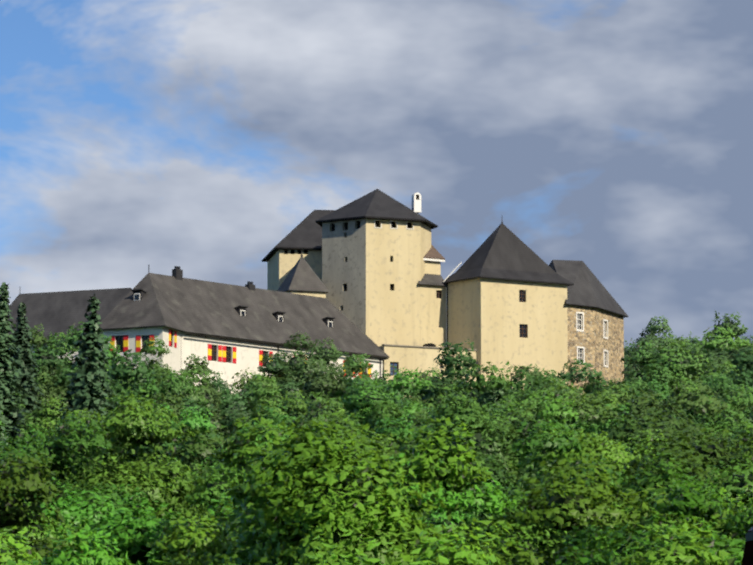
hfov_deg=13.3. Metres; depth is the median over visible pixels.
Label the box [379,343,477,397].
castle terrace wall
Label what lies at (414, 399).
broadleaf tree
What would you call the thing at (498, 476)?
broadleaf tree
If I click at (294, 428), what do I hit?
broadleaf tree
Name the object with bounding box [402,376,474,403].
broadleaf tree
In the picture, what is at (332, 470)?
broadleaf tree
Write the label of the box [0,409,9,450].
broadleaf tree
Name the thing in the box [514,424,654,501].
broadleaf tree
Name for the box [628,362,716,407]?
broadleaf tree
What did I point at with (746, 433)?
broadleaf tree
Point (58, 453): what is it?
broadleaf tree
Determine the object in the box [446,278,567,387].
castle block walls
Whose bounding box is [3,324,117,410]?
broadleaf tree
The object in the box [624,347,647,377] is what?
broadleaf tree
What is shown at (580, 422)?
broadleaf tree
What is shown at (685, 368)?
broadleaf tree
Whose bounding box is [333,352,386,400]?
tree
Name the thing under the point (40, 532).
broadleaf tree
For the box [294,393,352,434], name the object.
broadleaf tree
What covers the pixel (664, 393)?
broadleaf tree
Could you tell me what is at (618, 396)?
broadleaf tree
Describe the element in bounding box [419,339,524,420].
broadleaf tree
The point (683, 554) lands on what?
broadleaf tree
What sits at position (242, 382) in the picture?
tree
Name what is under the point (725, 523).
broadleaf tree
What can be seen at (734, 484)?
broadleaf tree
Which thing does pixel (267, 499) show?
broadleaf tree
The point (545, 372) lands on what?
tree
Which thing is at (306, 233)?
castle roof
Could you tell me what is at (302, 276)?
castle turret roof
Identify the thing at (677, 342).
broadleaf tree
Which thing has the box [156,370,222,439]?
broadleaf tree
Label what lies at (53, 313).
castle wing roof
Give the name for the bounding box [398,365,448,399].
tree
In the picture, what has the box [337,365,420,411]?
broadleaf tree
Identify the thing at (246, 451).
broadleaf tree
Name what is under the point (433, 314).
castle link walls
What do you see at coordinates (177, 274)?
castle wing dormers
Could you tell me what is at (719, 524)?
broadleaf tree
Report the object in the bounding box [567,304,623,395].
castle stone walls
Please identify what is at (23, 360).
spruce tree
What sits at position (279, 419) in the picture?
broadleaf tree
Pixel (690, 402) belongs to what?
broadleaf tree
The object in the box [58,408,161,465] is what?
broadleaf tree
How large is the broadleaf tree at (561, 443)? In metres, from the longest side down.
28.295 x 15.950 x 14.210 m
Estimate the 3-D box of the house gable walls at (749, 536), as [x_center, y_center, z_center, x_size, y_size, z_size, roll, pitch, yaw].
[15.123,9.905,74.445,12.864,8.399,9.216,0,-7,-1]
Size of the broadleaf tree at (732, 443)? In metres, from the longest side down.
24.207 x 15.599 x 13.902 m
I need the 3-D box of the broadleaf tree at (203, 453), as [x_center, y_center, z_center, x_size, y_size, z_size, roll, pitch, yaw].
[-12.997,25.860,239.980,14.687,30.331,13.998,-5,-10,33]
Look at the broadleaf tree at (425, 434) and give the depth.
297.43 m
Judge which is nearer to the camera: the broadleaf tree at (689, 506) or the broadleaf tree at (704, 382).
the broadleaf tree at (689, 506)
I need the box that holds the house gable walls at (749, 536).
[746,532,752,540]
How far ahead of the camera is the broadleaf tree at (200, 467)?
265.89 m
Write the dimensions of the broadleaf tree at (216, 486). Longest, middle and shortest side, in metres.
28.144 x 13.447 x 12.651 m
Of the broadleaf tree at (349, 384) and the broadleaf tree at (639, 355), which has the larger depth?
the broadleaf tree at (639, 355)
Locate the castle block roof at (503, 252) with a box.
[442,224,573,285]
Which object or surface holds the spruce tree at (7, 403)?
on the ground
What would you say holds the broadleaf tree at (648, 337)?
on the ground
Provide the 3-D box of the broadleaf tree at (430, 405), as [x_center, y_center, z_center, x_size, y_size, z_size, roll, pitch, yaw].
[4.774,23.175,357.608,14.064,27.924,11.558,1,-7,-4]
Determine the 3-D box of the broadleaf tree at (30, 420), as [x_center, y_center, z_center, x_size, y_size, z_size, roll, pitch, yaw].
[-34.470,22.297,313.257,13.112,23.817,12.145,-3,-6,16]
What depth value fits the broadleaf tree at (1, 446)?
234.28 m
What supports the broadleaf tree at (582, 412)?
on the ground
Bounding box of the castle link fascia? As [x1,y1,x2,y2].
[423,258,461,281]
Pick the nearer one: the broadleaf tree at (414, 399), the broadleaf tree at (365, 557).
the broadleaf tree at (365, 557)
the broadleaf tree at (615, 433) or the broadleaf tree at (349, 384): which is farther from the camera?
the broadleaf tree at (349, 384)
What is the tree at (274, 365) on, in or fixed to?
on the ground
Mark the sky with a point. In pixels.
(615, 137)
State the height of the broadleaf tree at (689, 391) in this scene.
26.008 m
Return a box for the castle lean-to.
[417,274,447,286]
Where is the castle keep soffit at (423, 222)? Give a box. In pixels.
[317,218,436,228]
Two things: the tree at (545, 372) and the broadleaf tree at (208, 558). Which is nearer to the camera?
the broadleaf tree at (208, 558)
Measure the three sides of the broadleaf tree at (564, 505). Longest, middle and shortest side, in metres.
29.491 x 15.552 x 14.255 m
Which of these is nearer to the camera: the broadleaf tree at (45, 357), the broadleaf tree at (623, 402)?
the broadleaf tree at (623, 402)
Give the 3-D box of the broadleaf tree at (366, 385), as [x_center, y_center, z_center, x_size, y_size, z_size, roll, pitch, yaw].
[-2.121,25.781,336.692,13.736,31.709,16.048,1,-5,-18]
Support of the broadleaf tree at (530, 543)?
on the ground
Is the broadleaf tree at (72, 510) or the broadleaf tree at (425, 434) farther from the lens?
the broadleaf tree at (425, 434)
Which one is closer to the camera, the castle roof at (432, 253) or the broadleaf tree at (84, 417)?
the broadleaf tree at (84, 417)
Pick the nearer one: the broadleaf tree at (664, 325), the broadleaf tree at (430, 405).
the broadleaf tree at (430, 405)
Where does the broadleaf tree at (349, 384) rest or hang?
on the ground
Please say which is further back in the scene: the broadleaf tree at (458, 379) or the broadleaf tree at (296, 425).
the broadleaf tree at (458, 379)
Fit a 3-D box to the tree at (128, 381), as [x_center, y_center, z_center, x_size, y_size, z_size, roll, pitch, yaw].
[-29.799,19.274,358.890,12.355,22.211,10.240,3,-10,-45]
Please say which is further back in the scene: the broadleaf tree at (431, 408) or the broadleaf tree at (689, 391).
the broadleaf tree at (689, 391)
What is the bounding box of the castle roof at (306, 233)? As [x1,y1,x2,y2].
[261,210,334,261]
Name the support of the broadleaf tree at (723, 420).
on the ground
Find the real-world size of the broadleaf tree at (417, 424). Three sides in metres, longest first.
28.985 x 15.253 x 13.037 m
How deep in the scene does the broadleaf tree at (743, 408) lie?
350.82 m
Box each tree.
[0,282,29,444]
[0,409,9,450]
[0,411,128,531]
[0,439,29,494]
[0,447,92,564]
[0,500,96,559]
[0,526,42,564]
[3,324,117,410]
[4,302,44,418]
[4,477,170,564]
[6,392,70,444]
[7,559,224,564]
[9,422,117,459]
[12,387,209,527]
[24,395,70,442]
[29,321,128,402]
[33,524,140,564]
[42,331,109,370]
[54,294,119,457]
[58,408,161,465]
[80,490,249,564]
[98,343,123,370]
[99,483,189,557]
[100,349,220,442]
[108,362,140,395]
[114,397,236,476]
[121,335,213,419]
[126,375,160,416]
[129,422,194,483]
[146,510,235,564]
[149,354,231,437]
[150,416,372,564]
[152,391,237,462]
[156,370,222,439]
[159,456,260,534]
[161,466,243,519]
[168,427,225,507]
[172,488,380,564]
[189,420,289,515]
[189,460,211,483]
[198,369,264,436]
[211,427,295,469]
[216,442,408,531]
[218,400,279,439]
[220,412,516,564]
[226,367,296,403]
[226,390,345,440]
[226,410,442,537]
[228,405,312,439]
[235,373,334,435]
[246,350,311,399]
[268,331,353,401]
[276,364,346,420]
[288,415,314,436]
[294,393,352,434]
[302,524,496,564]
[306,372,414,415]
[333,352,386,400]
[334,367,432,436]
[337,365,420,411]
[343,356,404,398]
[347,556,401,564]
[348,378,386,406]
[362,383,475,459]
[363,429,397,460]
[371,411,417,448]
[372,453,517,563]
[383,399,435,414]
[388,408,433,452]
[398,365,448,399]
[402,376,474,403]
[403,395,426,409]
[405,367,445,409]
[405,493,471,542]
[409,407,481,459]
[410,377,463,399]
[414,361,572,491]
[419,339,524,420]
[419,354,514,401]
[423,451,517,540]
[429,465,478,513]
[436,453,702,564]
[437,418,641,551]
[454,481,627,562]
[461,472,520,497]
[482,386,562,425]
[485,366,591,421]
[485,454,523,488]
[488,391,620,456]
[503,393,594,490]
[511,364,549,396]
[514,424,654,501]
[517,429,667,493]
[521,358,602,400]
[534,377,622,428]
[535,368,558,381]
[542,401,618,444]
[551,515,733,564]
[554,473,752,564]
[560,403,633,453]
[578,372,622,391]
[580,480,752,550]
[581,338,670,403]
[592,361,645,396]
[595,375,729,450]
[599,381,631,419]
[599,397,721,496]
[599,400,656,434]
[608,423,752,539]
[610,520,736,564]
[611,379,678,423]
[621,452,752,513]
[624,316,680,356]
[624,330,666,370]
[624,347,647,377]
[624,354,632,368]
[627,326,750,392]
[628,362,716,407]
[632,337,726,373]
[643,414,708,428]
[664,332,698,357]
[669,382,703,416]
[678,346,739,374]
[679,311,751,378]
[679,391,750,431]
[684,380,752,443]
[693,372,723,402]
[699,466,735,479]
[703,345,752,400]
[703,373,752,428]
[703,497,745,547]
[720,436,745,474]
[726,417,751,465]
[728,403,752,438]
[728,419,752,466]
[739,341,752,366]
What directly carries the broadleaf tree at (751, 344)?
on the ground
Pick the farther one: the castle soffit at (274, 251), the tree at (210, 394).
the castle soffit at (274, 251)
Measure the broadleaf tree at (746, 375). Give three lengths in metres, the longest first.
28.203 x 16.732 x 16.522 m
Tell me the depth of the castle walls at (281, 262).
420.15 m
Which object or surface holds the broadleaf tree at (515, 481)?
on the ground
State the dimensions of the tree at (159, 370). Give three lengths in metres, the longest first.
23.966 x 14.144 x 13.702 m
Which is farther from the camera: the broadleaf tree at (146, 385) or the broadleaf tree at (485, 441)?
the broadleaf tree at (146, 385)
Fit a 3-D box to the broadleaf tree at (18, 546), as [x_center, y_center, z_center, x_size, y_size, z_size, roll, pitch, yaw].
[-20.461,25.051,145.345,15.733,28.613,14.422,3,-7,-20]
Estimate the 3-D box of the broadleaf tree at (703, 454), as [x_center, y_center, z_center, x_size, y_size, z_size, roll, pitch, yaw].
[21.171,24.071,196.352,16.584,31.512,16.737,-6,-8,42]
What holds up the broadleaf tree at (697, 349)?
on the ground
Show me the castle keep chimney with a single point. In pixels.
(416, 202)
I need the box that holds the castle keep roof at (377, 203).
[315,189,437,226]
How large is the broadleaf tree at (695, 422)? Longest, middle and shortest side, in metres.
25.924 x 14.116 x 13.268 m
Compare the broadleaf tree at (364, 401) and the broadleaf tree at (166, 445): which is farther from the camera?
the broadleaf tree at (364, 401)
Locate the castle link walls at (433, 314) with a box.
[421,260,445,346]
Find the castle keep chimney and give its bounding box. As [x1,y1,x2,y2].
[412,192,420,212]
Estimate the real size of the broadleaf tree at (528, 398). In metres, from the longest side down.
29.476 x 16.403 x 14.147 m
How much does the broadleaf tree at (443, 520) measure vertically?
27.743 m
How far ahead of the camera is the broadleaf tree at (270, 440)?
229.73 m
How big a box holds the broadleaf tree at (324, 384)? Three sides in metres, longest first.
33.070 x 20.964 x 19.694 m
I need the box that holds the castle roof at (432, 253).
[423,244,444,259]
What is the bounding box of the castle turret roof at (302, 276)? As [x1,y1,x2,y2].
[277,257,328,292]
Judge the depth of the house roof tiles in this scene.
76.40 m
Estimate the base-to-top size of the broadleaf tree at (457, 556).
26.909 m
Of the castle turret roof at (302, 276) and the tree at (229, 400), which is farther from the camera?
the castle turret roof at (302, 276)
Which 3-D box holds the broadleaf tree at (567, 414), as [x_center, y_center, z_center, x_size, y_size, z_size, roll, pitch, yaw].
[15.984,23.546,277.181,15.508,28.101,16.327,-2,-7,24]
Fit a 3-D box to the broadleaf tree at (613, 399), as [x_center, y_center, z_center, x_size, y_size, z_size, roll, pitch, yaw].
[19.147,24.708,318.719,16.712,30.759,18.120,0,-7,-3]
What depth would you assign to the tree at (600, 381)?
404.44 m
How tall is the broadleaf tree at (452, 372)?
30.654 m
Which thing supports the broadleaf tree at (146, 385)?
on the ground
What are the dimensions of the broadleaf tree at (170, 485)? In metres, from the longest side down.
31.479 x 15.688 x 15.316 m
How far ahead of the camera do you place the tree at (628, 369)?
407.88 m
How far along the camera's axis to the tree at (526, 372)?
397.08 m
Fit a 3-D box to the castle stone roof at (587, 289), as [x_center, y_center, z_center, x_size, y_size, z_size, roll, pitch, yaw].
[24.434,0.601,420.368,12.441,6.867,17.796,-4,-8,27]
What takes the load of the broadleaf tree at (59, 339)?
on the ground
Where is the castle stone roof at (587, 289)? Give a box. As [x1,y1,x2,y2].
[549,260,628,317]
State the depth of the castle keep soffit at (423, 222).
408.68 m
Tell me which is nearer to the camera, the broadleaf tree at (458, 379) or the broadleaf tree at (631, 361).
the broadleaf tree at (458, 379)
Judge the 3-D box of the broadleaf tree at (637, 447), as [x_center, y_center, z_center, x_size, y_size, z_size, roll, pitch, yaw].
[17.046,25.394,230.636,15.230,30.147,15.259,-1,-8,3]
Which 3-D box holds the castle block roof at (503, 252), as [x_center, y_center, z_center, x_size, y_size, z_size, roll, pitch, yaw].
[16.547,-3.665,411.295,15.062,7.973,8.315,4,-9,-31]
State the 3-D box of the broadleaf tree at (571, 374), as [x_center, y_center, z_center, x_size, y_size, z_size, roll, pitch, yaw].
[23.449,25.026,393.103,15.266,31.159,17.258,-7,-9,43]
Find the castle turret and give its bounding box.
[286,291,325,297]
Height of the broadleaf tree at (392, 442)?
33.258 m
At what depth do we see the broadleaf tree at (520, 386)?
343.72 m
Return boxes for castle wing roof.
[2,288,131,345]
[99,273,388,357]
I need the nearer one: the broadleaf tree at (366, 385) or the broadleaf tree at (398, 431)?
the broadleaf tree at (398, 431)
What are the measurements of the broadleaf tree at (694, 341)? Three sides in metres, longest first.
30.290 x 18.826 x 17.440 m
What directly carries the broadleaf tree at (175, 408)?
on the ground
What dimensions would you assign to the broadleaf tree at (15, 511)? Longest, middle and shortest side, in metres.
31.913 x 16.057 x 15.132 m
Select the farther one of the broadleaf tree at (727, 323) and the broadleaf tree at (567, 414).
the broadleaf tree at (727, 323)
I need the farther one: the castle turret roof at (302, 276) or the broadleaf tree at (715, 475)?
the castle turret roof at (302, 276)
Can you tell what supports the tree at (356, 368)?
on the ground
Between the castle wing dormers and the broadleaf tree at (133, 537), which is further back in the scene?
the castle wing dormers
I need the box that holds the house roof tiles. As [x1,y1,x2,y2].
[741,527,752,564]
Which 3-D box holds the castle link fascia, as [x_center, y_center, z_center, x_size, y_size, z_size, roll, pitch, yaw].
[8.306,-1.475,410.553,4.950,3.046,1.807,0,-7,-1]
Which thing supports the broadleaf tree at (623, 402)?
on the ground
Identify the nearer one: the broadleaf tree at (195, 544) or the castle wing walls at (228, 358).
the broadleaf tree at (195, 544)
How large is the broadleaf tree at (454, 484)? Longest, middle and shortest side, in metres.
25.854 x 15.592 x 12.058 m
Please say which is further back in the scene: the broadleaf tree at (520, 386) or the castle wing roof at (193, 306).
the castle wing roof at (193, 306)
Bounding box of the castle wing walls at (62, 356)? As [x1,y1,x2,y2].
[7,344,100,362]
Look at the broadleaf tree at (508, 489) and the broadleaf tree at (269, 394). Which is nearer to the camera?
the broadleaf tree at (508, 489)
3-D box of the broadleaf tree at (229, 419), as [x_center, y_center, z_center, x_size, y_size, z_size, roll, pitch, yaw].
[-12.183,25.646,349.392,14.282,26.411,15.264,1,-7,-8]
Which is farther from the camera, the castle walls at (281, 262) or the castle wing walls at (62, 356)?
the castle walls at (281, 262)
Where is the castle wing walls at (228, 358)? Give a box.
[101,326,385,393]
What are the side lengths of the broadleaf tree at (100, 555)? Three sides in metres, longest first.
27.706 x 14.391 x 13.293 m
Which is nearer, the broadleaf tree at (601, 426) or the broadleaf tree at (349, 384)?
the broadleaf tree at (601, 426)
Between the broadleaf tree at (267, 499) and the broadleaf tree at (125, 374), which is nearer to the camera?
the broadleaf tree at (267, 499)
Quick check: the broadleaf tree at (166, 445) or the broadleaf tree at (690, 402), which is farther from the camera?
the broadleaf tree at (690, 402)
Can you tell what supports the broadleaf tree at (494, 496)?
on the ground
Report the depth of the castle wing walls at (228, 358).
374.19 m
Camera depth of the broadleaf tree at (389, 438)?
266.07 m
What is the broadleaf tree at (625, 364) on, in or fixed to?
on the ground
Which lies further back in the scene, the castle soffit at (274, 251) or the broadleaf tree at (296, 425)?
the castle soffit at (274, 251)
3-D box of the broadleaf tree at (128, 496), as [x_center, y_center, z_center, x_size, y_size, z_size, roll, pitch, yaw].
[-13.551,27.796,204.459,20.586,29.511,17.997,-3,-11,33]
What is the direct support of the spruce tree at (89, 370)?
on the ground
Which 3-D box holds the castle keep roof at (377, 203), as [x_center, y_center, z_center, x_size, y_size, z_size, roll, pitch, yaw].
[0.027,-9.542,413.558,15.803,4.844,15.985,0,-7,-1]
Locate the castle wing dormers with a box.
[131,265,335,326]
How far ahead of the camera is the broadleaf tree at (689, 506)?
141.00 m
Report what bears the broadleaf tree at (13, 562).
on the ground
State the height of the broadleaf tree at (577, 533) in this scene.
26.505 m
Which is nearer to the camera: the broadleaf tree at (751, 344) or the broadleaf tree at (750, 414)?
the broadleaf tree at (750, 414)
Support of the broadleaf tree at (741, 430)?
on the ground
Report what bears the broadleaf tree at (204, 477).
on the ground
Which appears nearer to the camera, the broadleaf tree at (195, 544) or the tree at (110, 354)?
the broadleaf tree at (195, 544)
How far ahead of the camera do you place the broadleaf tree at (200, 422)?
287.10 m
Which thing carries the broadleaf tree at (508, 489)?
on the ground
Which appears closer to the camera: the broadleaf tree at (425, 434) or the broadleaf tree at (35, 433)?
the broadleaf tree at (35, 433)
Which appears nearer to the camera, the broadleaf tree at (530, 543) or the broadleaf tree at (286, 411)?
the broadleaf tree at (530, 543)
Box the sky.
[0,0,752,350]
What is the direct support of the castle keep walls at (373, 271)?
on the ground
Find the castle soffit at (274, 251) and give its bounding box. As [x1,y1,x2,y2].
[263,248,321,261]
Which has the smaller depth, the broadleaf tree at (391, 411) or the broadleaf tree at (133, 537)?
the broadleaf tree at (133, 537)
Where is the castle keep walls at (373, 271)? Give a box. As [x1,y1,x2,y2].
[322,218,430,345]
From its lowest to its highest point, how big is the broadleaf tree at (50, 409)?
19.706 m
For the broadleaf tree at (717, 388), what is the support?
on the ground
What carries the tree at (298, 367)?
on the ground
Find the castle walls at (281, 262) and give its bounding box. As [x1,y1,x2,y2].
[267,248,321,290]

